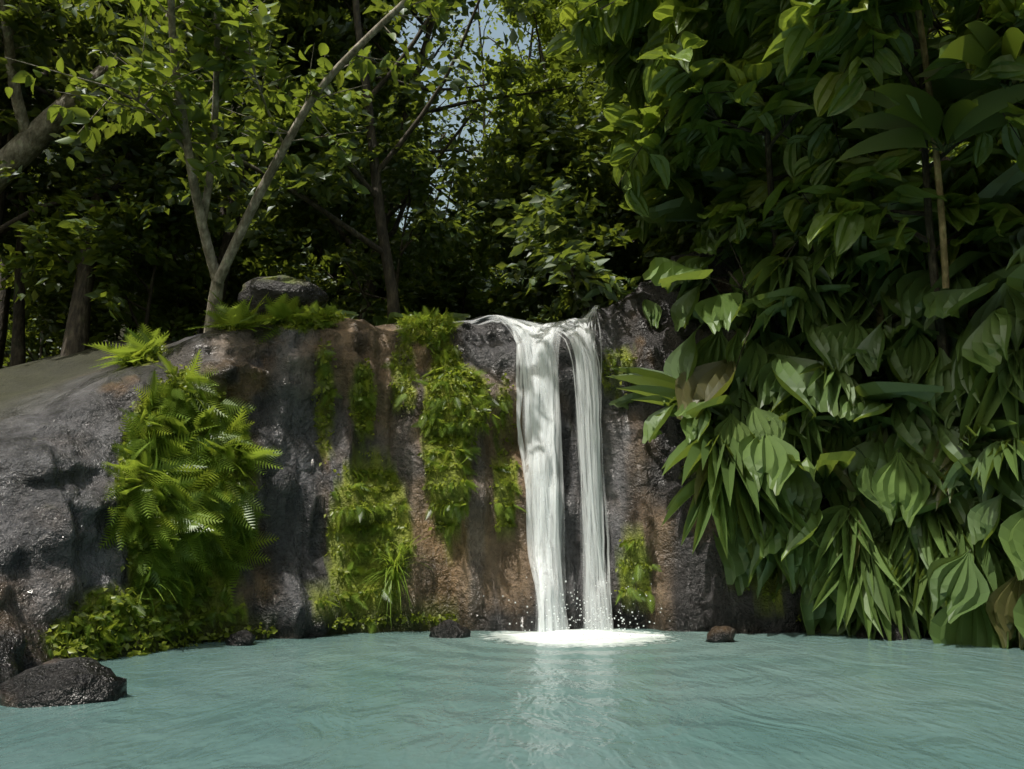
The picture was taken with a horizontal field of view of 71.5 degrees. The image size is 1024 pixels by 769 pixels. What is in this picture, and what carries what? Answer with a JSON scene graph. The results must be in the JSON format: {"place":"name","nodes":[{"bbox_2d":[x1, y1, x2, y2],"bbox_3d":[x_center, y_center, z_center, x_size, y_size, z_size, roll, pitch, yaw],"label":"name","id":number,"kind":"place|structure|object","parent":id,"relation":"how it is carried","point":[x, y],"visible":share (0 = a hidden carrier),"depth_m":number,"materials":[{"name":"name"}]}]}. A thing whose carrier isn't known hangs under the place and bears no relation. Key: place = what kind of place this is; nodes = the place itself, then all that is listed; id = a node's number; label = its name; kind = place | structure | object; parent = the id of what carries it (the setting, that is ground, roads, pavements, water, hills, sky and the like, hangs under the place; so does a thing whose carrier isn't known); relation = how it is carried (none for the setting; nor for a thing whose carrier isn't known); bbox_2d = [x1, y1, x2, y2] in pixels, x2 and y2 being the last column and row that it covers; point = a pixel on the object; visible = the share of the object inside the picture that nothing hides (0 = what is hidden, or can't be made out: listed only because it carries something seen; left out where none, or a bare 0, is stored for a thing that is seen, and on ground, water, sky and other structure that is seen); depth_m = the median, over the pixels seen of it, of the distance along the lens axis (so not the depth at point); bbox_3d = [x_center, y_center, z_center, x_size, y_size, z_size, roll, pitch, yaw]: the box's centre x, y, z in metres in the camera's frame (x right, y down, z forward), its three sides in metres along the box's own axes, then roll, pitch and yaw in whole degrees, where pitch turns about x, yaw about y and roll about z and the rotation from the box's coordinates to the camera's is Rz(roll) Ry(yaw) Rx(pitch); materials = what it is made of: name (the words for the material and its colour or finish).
{"place":"outdoors","nodes":[
{"label":"outdoors","id":0,"kind":"place"},
{"bbox_2d":[341,0,544,228],"label":"sky","id":1,"kind":"structure","parent":0,"point":[498,33],"materials":[{"name":"blue"}]},
{"bbox_2d":[0,33,1008,683],"bbox_3d":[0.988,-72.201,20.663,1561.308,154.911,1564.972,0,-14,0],"label":"rock cliff","id":2,"kind":"structure","parent":0,"point":[60,423],"depth_m":8.71,"materials":[{"name":"grey stone"}]},
{"bbox_2d":[0,174,58,300],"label":"understory shrub","id":3,"kind":"object","parent":2,"relation":"on","point":[10,238],"visible":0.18,"depth_m":14.13,"materials":[{"name":"green plant"}]},
{"bbox_2d":[0,233,119,367],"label":"understory shrub","id":4,"kind":"object","parent":2,"relation":"on","point":[30,334],"visible":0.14,"depth_m":17.61,"materials":[{"name":"green plant"}]},
{"bbox_2d":[0,9,144,368],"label":"tree","id":5,"kind":"object","parent":2,"relation":"on","point":[5,294],"visible":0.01,"depth_m":17.43,"materials":[{"name":"green plant"}]},
{"bbox_2d":[5,116,197,360],"bbox_3d":[-8.604,-2.637,14.245,3.722,5.922,3.429,0,-14,0],"label":"understory shrub","id":6,"kind":"object","parent":2,"relation":"on","point":[49,179],"visible":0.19,"depth_m":14.28,"materials":[{"name":"green plant"}]},
{"bbox_2d":[5,0,202,366],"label":"forest tree","id":7,"kind":"object","parent":2,"relation":"on","point":[18,352],"visible":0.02,"depth_m":13.22,"materials":[{"name":"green plant"}]},
{"bbox_2d":[0,133,225,344],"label":"understory shrub","id":8,"kind":"object","parent":2,"relation":"on","point":[154,243],"visible":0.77,"depth_m":12.23,"materials":[{"name":"green plant"}]},
{"bbox_2d":[0,0,232,270],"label":"tree","id":9,"kind":"object","parent":2,"relation":"on","point":[86,191],"visible":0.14,"depth_m":12.38,"materials":[{"name":"green plant"}]},
{"bbox_2d":[0,0,275,355],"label":"forest tree","id":10,"kind":"object","parent":2,"relation":"on","point":[101,24],"visible":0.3,"depth_m":11.89,"materials":[{"name":"green plant"}]},
{"bbox_2d":[0,0,298,193],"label":"leaning tree","id":11,"kind":"object","parent":2,"relation":"on","point":[26,145],"visible":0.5,"depth_m":11.73,"materials":[{"name":"green plant"}]},
{"bbox_2d":[106,203,254,339],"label":"understory shrub","id":12,"kind":"object","parent":2,"relation":"on","point":[164,301],"visible":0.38,"depth_m":15.06,"materials":[{"name":"green plant"}]},
{"bbox_2d":[124,174,253,337],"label":"understory shrub","id":13,"kind":"object","parent":2,"relation":"on","point":[199,247],"visible":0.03,"depth_m":18.39,"materials":[{"name":"green plant"}]},
{"bbox_2d":[5,0,470,332],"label":"forked tree","id":14,"kind":"object","parent":2,"relation":"on","point":[180,115],"visible":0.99,"depth_m":8.86,"materials":[{"name":"green plant"}]},
{"bbox_2d":[140,0,364,333],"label":"tree","id":15,"kind":"object","parent":2,"relation":"on","point":[263,205],"visible":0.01,"depth_m":17.38,"materials":[{"name":"green plant"}]},
{"bbox_2d":[157,0,370,333],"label":"forest tree","id":16,"kind":"object","parent":2,"relation":"on","point":[303,68],"visible":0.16,"depth_m":14.51,"materials":[{"name":"green plant"}]},
{"bbox_2d":[237,275,328,315],"bbox_3d":[-3.218,-1.231,10.035,1.296,0.580,0.838,0,-14,0],"label":"mossy boulder","id":17,"kind":"object","parent":2,"relation":"on","point":[307,293],"visible":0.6,"depth_m":9.75,"materials":[{"name":"grey stone"}]},
{"bbox_2d":[197,206,377,318],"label":"understory shrub","id":18,"kind":"object","parent":2,"relation":"on","point":[234,296],"visible":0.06,"depth_m":16.83,"materials":[{"name":"green plant"}]},
{"bbox_2d":[137,534,439,625],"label":"sedge tufts","id":19,"kind":"object","parent":2,"relation":"on","point":[396,571],"visible":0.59,"depth_m":8.29,"materials":[{"name":"green plant"}]},
{"bbox_2d":[226,136,390,318],"bbox_3d":[-4.103,-2.443,15.203,3.230,5.660,4.173,-10,-17,34],"label":"understory shrub","id":20,"kind":"object","parent":2,"relation":"on","point":[259,266],"visible":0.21,"depth_m":14.87,"materials":[{"name":"green plant"}]},
{"bbox_2d":[88,0,565,324],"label":"forest tree","id":21,"kind":"object","parent":2,"relation":"on","point":[306,17],"visible":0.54,"depth_m":11.51,"materials":[{"name":"green plant"}]},
{"bbox_2d":[243,15,474,310],"bbox_3d":[-4.514,-7.002,20.341,7.328,14.674,6.724,6,-15,-22],"label":"tree","id":22,"kind":"object","parent":2,"relation":"on","point":[349,221],"visible":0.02,"depth_m":19.10,"materials":[{"name":"green plant"}]},
{"bbox_2d":[244,0,489,297],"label":"forest tree","id":23,"kind":"object","parent":2,"relation":"on","point":[427,97],"visible":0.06,"depth_m":21.47,"materials":[{"name":"green plant"}]},
{"bbox_2d":[276,94,489,325],"bbox_3d":[-2.186,-2.495,12.592,3.266,4.805,4.293,13,-19,-42],"label":"understory shrub","id":24,"kind":"object","parent":2,"relation":"on","point":[429,222],"visible":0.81,"depth_m":12.50,"materials":[{"name":"green plant"}]},
{"bbox_2d":[337,215,440,316],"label":"understory shrub","id":25,"kind":"object","parent":2,"relation":"on","point":[381,285],"visible":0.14,"depth_m":18.01,"materials":[{"name":"green plant"}]},
{"bbox_2d":[231,0,608,319],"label":"forest tree","id":26,"kind":"object","parent":2,"relation":"on","point":[558,84],"visible":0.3,"depth_m":14.50,"materials":[{"name":"green plant"}]},
{"bbox_2d":[342,26,507,279],"bbox_3d":[-3.891,-9.996,37.552,11.718,18.613,7.670,-5,-15,18],"label":"forest tree","id":27,"kind":"object","parent":2,"relation":"on","point":[450,118],"visible":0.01,"depth_m":38.34,"materials":[{"name":"green plant"}]},
{"bbox_2d":[399,211,539,324],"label":"understory shrub","id":28,"kind":"object","parent":2,"relation":"on","point":[465,294],"visible":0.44,"depth_m":16.27,"materials":[{"name":"green plant"}]},
{"bbox_2d":[38,289,922,660],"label":"cliff ferns","id":29,"kind":"object","parent":2,"relation":"attached to","point":[176,495],"visible":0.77,"depth_m":7.79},
{"bbox_2d":[437,0,536,180],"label":"forest tree","id":30,"kind":"object","parent":2,"relation":"on","point":[471,78],"visible":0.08,"depth_m":50.12,"materials":[{"name":"green plant"}]},
{"bbox_2d":[454,244,537,331],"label":"understory shrub","id":31,"kind":"object","parent":2,"relation":"on","point":[493,271],"visible":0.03,"depth_m":20.66,"materials":[{"name":"green plant"}]},
{"bbox_2d":[465,0,545,154],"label":"forest tree","id":32,"kind":"object","parent":2,"relation":"on","point":[521,55],"depth_m":48.13,"materials":[{"name":"green plant"}]},
{"bbox_2d":[423,0,596,206],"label":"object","id":33,"kind":"structure","parent":2,"relation":"on","point":[512,113],"depth_m":40.05,"materials":[{"name":"green plant"}]},
{"bbox_2d":[0,627,1023,768],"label":"water pool","id":34,"kind":"structure","parent":2,"relation":"in","point":[501,700],"depth_m":4.02,"materials":[{"name":"teal liquid"}]},
{"bbox_2d":[0,657,126,707],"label":"boulder","id":35,"kind":"object","parent":34,"relation":"in","point":[69,681],"visible":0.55,"depth_m":4.17,"materials":[{"name":"grey stone"}]},
{"bbox_2d":[224,630,255,645],"bbox_3d":[-2.709,2.555,7.086,0.308,0.209,0.250,0,-14,0],"label":"boulder","id":36,"kind":"object","parent":34,"relation":"in","point":[244,638],"visible":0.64,"depth_m":7.00,"materials":[{"name":"grey stone"}]},
{"bbox_2d":[429,619,470,637],"bbox_3d":[-0.680,2.747,7.840,0.414,0.301,0.368,-8,-16,31],"label":"boulder","id":37,"kind":"object","parent":34,"relation":"in","point":[449,628],"visible":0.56,"depth_m":7.74,"materials":[{"name":"grey stone"}]},
{"bbox_2d":[479,312,669,639],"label":"waterfall","id":38,"kind":"structure","parent":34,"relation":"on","point":[542,452],"depth_m":9.09,"materials":[{"name":"white liquid"}]},
{"bbox_2d":[705,626,735,642],"bbox_3d":[2.154,2.618,7.367,0.321,0.223,0.260,0,-14,0],"label":"boulder","id":39,"kind":"object","parent":34,"relation":"in","point":[719,634],"visible":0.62,"depth_m":7.28,"materials":[{"name":"brown stone"}]},
{"bbox_2d":[856,617,911,639],"bbox_3d":[4.095,2.739,7.776,0.555,0.387,0.533,11,-18,-37],"label":"boulder","id":40,"kind":"object","parent":34,"relation":"in","point":[895,633],"visible":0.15,"depth_m":7.59,"materials":[{"name":"grey stone"}]},
{"bbox_2d":[432,0,599,323],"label":"forest tree","id":41,"kind":"object","parent":2,"relation":"on","point":[535,19],"visible":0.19,"depth_m":29.93,"materials":[{"name":"green plant"}]},
{"bbox_2d":[471,75,650,329],"bbox_3d":[1.140,-3.187,12.715,3.970,5.699,6.074,0,-14,0],"label":"shrub","id":42,"kind":"object","parent":2,"relation":"on","point":[554,230],"visible":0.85,"depth_m":12.62,"materials":[{"name":"green plant"}]},
{"bbox_2d":[542,1,679,229],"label":"forest tree","id":43,"kind":"object","parent":2,"relation":"on","point":[591,81],"visible":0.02,"depth_m":22.48,"materials":[{"name":"green plant"}]},
{"bbox_2d":[567,103,697,304],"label":"understory shrub","id":44,"kind":"object","parent":2,"relation":"on","point":[607,182],"visible":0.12,"depth_m":12.51,"materials":[{"name":"green plant"}]},
{"bbox_2d":[581,276,689,328],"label":"understory plant","id":45,"kind":"object","parent":2,"relation":"on","point":[652,311],"visible":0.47,"depth_m":10.13,"materials":[{"name":"green plant"}]},
{"bbox_2d":[609,392,729,433],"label":"understory plant","id":46,"kind":"object","parent":2,"relation":"on","point":[625,400],"visible":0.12,"depth_m":9.03,"materials":[{"name":"green plant"}]},
{"bbox_2d":[565,0,786,266],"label":"broadleaf tree","id":47,"kind":"object","parent":2,"relation":"on","point":[619,65],"visible":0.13,"depth_m":11.21,"materials":[{"name":"green plant"}]},
{"bbox_2d":[634,196,769,300],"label":"leafy plant","id":48,"kind":"object","parent":2,"relation":"on","point":[684,208],"visible":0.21,"depth_m":10.36,"materials":[{"name":"green plant"}]},
{"bbox_2d":[670,229,763,330],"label":"leafy plant","id":49,"kind":"object","parent":2,"relation":"on","point":[681,313],"visible":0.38,"depth_m":9.76,"materials":[{"name":"green plant"}]},
{"bbox_2d":[642,296,794,501],"bbox_3d":[2.587,0.234,8.947,1.804,2.593,2.266,10,-17,-34],"label":"leafy plant","id":50,"kind":"object","parent":2,"relation":"on","point":[731,425],"visible":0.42,"depth_m":8.48,"materials":[{"name":"green plant"}]},
{"bbox_2d":[605,367,841,560],"bbox_3d":[2.741,0.975,8.737,2.996,2.724,2.182,0,-14,0],"label":"leafy plant","id":51,"kind":"object","parent":2,"relation":"on","point":[729,499],"visible":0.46,"depth_m":8.19,"materials":[{"name":"green plant"}]},
{"bbox_2d":[676,164,782,334],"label":"leafy plant","id":52,"kind":"object","parent":2,"relation":"on","point":[718,173],"visible":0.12,"depth_m":10.41,"materials":[{"name":"green plant"}]},
{"bbox_2d":[642,257,846,391],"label":"leafy plant","id":53,"kind":"object","parent":2,"relation":"on","point":[715,314],"visible":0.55,"depth_m":9.10,"materials":[{"name":"green plant"}]},
{"bbox_2d":[674,395,865,526],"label":"leafy plant","id":54,"kind":"object","parent":2,"relation":"on","point":[785,475],"visible":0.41,"depth_m":8.08,"materials":[{"name":"green plant"}]},
{"bbox_2d":[675,306,868,425],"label":"leafy plant","id":55,"kind":"object","parent":2,"relation":"on","point":[707,382],"visible":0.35,"depth_m":8.69,"materials":[{"name":"green plant"}]},
{"bbox_2d":[723,216,840,348],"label":"leafy plant","id":56,"kind":"object","parent":2,"relation":"on","point":[763,270],"visible":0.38,"depth_m":9.01,"materials":[{"name":"green plant"}]},
{"bbox_2d":[545,0,1023,370],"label":"broadleaf tree","id":57,"kind":"object","parent":2,"relation":"on","point":[702,97],"visible":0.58,"depth_m":9.13,"materials":[{"name":"green plant"}]},
{"bbox_2d":[734,281,866,397],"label":"leafy plant","id":58,"kind":"object","parent":2,"relation":"on","point":[823,350],"visible":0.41,"depth_m":8.70,"materials":[{"name":"green plant"}]},
{"bbox_2d":[715,238,901,343],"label":"leafy plant","id":59,"kind":"object","parent":2,"relation":"on","point":[862,276],"visible":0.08,"depth_m":9.51,"materials":[{"name":"green plant"}]},
{"bbox_2d":[756,451,892,634],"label":"leafy plant","id":60,"kind":"object","parent":2,"relation":"on","point":[823,614],"visible":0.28,"depth_m":8.03,"materials":[{"name":"green plant"}]},
{"bbox_2d":[713,381,951,599],"bbox_3d":[3.730,1.298,8.560,2.974,2.505,1.642,-7,-16,27],"label":"leafy plant","id":61,"kind":"object","parent":2,"relation":"on","point":[741,568],"visible":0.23,"depth_m":8.10,"materials":[{"name":"green plant"}]},
{"bbox_2d":[773,363,891,486],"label":"leafy plant","id":62,"kind":"object","parent":2,"relation":"on","point":[836,435],"visible":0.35,"depth_m":8.38,"materials":[{"name":"green plant"}]},
{"bbox_2d":[728,295,947,395],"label":"leafy plant","id":63,"kind":"object","parent":2,"relation":"on","point":[896,368],"visible":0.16,"depth_m":8.35,"materials":[{"name":"green plant"}]},
{"bbox_2d":[766,405,932,512],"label":"leafy plant","id":64,"kind":"object","parent":2,"relation":"on","point":[864,480],"visible":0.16,"depth_m":8.00,"materials":[{"name":"green plant"}]},
{"bbox_2d":[745,286,960,442],"bbox_3d":[4.288,0.025,8.540,2.784,2.475,1.087,-2,-14,9],"label":"leafy plant","id":65,"kind":"object","parent":2,"relation":"on","point":[770,388],"visible":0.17,"depth_m":8.64,"materials":[{"name":"green plant"}]},
{"bbox_2d":[770,217,937,375],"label":"leafy plant","id":66,"kind":"object","parent":2,"relation":"on","point":[833,301],"visible":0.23,"depth_m":8.87,"materials":[{"name":"green plant"}]},
{"bbox_2d":[775,532,941,640],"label":"leafy plant","id":67,"kind":"object","parent":2,"relation":"on","point":[847,599],"visible":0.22,"depth_m":7.67,"materials":[{"name":"green plant"}]},
{"bbox_2d":[800,412,921,561],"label":"leafy plant","id":68,"kind":"object","parent":2,"relation":"on","point":[914,529],"visible":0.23,"depth_m":8.05,"materials":[{"name":"green plant"}]},
{"bbox_2d":[723,0,1023,357],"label":"broadleaf tree","id":69,"kind":"object","parent":2,"relation":"on","point":[853,33],"visible":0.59,"depth_m":7.68,"materials":[{"name":"green plant"}]},
{"bbox_2d":[835,79,1023,162],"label":"leafy plant","id":70,"kind":"object","parent":69,"relation":"attached to","point":[972,115],"visible":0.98,"depth_m":7.29,"materials":[{"name":"green plant"}]},
{"bbox_2d":[915,0,949,288],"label":"trunk","id":71,"kind":"object","parent":69,"relation":"attached to","point":[937,172],"visible":0.79,"depth_m":7.64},
{"bbox_2d":[914,21,1023,100],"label":"leafy plant","id":72,"kind":"object","parent":69,"relation":"attached to","point":[978,43],"visible":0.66,"depth_m":6.71,"materials":[{"name":"green plant"}]},
{"bbox_2d":[795,443,968,588],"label":"leafy plant","id":73,"kind":"object","parent":2,"relation":"on","point":[842,525],"visible":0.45,"depth_m":7.78,"materials":[{"name":"green plant"}]},
{"bbox_2d":[807,348,960,506],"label":"leafy plant","id":74,"kind":"object","parent":2,"relation":"on","point":[914,439],"visible":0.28,"depth_m":8.00,"materials":[{"name":"green plant"}]},
{"bbox_2d":[801,244,967,371],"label":"leafy plant","id":75,"kind":"object","parent":2,"relation":"on","point":[859,334],"visible":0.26,"depth_m":8.52,"materials":[{"name":"green plant"}]},
{"bbox_2d":[847,323,949,441],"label":"leafy plant","id":76,"kind":"object","parent":2,"relation":"on","point":[861,425],"visible":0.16,"depth_m":8.37,"materials":[{"name":"green plant"}]},
{"bbox_2d":[828,394,986,532],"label":"leafy plant","id":77,"kind":"object","parent":2,"relation":"on","point":[896,482],"visible":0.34,"depth_m":7.69,"materials":[{"name":"green plant"}]},
{"bbox_2d":[847,422,977,511],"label":"leafy plant","id":78,"kind":"object","parent":2,"relation":"on","point":[944,461],"visible":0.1,"depth_m":7.83,"materials":[{"name":"green plant"}]},
{"bbox_2d":[830,241,999,351],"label":"leafy plant","id":79,"kind":"object","parent":2,"relation":"on","point":[916,252],"visible":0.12,"depth_m":8.59,"materials":[{"name":"green plant"}]},
{"bbox_2d":[824,487,1015,639],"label":"leafy plant","id":80,"kind":"object","parent":2,"relation":"on","point":[900,581],"visible":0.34,"depth_m":7.55,"materials":[{"name":"green plant"}]},
{"bbox_2d":[841,258,1011,428],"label":"leafy plant","id":81,"kind":"object","parent":2,"relation":"on","point":[917,353],"visible":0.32,"depth_m":8.07,"materials":[{"name":"green plant"}]},
{"bbox_2d":[865,165,1002,333],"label":"leafy plant","id":82,"kind":"object","parent":2,"relation":"on","point":[913,287],"visible":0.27,"depth_m":8.26,"materials":[{"name":"green plant"}]},
{"bbox_2d":[862,162,1023,403],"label":"leafy plant","id":83,"kind":"object","parent":2,"relation":"on","point":[1002,184],"visible":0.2,"depth_m":8.08,"materials":[{"name":"green plant"}]},
{"bbox_2d":[865,262,1023,442],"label":"leafy plant","id":84,"kind":"object","parent":2,"relation":"on","point":[1002,274],"visible":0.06,"depth_m":8.05,"materials":[{"name":"green plant"}]},
{"bbox_2d":[928,0,970,158],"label":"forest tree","id":85,"kind":"object","parent":2,"relation":"on","point":[958,149],"visible":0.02,"depth_m":13.73,"materials":[{"name":"green plant"}]},
{"bbox_2d":[876,309,1023,523],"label":"leafy plant","id":86,"kind":"object","parent":2,"relation":"on","point":[959,505],"visible":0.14,"depth_m":7.45,"materials":[{"name":"green plant"}]},
{"bbox_2d":[897,278,1011,426],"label":"leafy plant","id":87,"kind":"object","parent":2,"relation":"on","point":[985,345],"visible":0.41,"depth_m":7.36,"materials":[{"name":"green plant"}]},
{"bbox_2d":[885,397,1023,581],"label":"leafy plant","id":88,"kind":"object","parent":2,"relation":"on","point":[1008,485],"visible":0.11,"depth_m":7.08,"materials":[{"name":"green plant"}]},
{"bbox_2d":[895,545,1018,648],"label":"leafy plant","id":89,"kind":"object","parent":2,"relation":"on","point":[959,584],"visible":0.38,"depth_m":6.99,"materials":[{"name":"green plant"}]},
{"bbox_2d":[895,484,1023,649],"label":"leafy plant","id":90,"kind":"object","parent":2,"relation":"on","point":[1005,606],"visible":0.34,"depth_m":6.82,"materials":[{"name":"green plant"}]},
{"bbox_2d":[934,162,987,192],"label":"leafy plant","id":91,"kind":"object","parent":2,"relation":"on","point":[978,170],"visible":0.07,"depth_m":8.99,"materials":[{"name":"green plant"}]},
{"bbox_2d":[902,415,1023,607],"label":"leafy plant","id":92,"kind":"object","parent":2,"relation":"on","point":[930,520],"visible":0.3,"depth_m":7.40,"materials":[{"name":"green plant"}]},
{"bbox_2d":[907,138,1020,276],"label":"leafy plant","id":93,"kind":"object","parent":2,"relation":"on","point":[971,246],"visible":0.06,"depth_m":8.51,"materials":[{"name":"green plant"}]},
{"bbox_2d":[919,319,1023,496],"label":"leafy plant","id":94,"kind":"object","parent":2,"relation":"on","point":[1019,378],"visible":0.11,"depth_m":7.27,"materials":[{"name":"green plant"}]},
{"bbox_2d":[922,251,1023,354],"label":"leafy plant","id":95,"kind":"object","parent":2,"relation":"on","point":[1008,298],"visible":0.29,"depth_m":7.81,"materials":[{"name":"green plant"}]},
{"bbox_2d":[934,437,1023,544],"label":"leafy plant","id":96,"kind":"object","parent":2,"relation":"on","point":[990,458],"visible":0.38,"depth_m":6.99,"materials":[{"name":"green plant"}]},
{"bbox_2d":[940,245,1023,449],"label":"leafy plant","id":97,"kind":"object","parent":2,"relation":"on","point":[985,390],"visible":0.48,"depth_m":7.31,"materials":[{"name":"green plant"}]},
{"bbox_2d":[941,438,1023,579],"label":"leafy plant","id":98,"kind":"object","parent":2,"relation":"on","point":[983,518],"visible":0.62,"depth_m":7.04,"materials":[{"name":"green plant"}]},
{"bbox_2d":[989,188,1023,253],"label":"leafy plant","id":99,"kind":"object","parent":2,"relation":"on","point":[1016,240],"visible":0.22,"depth_m":8.00,"materials":[{"name":"green plant"}]},
{"bbox_2d":[991,263,1023,511],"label":"leafy plant","id":100,"kind":"object","parent":2,"relation":"on","point":[1015,279],"visible":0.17,"depth_m":7.20,"materials":[{"name":"green plant"}]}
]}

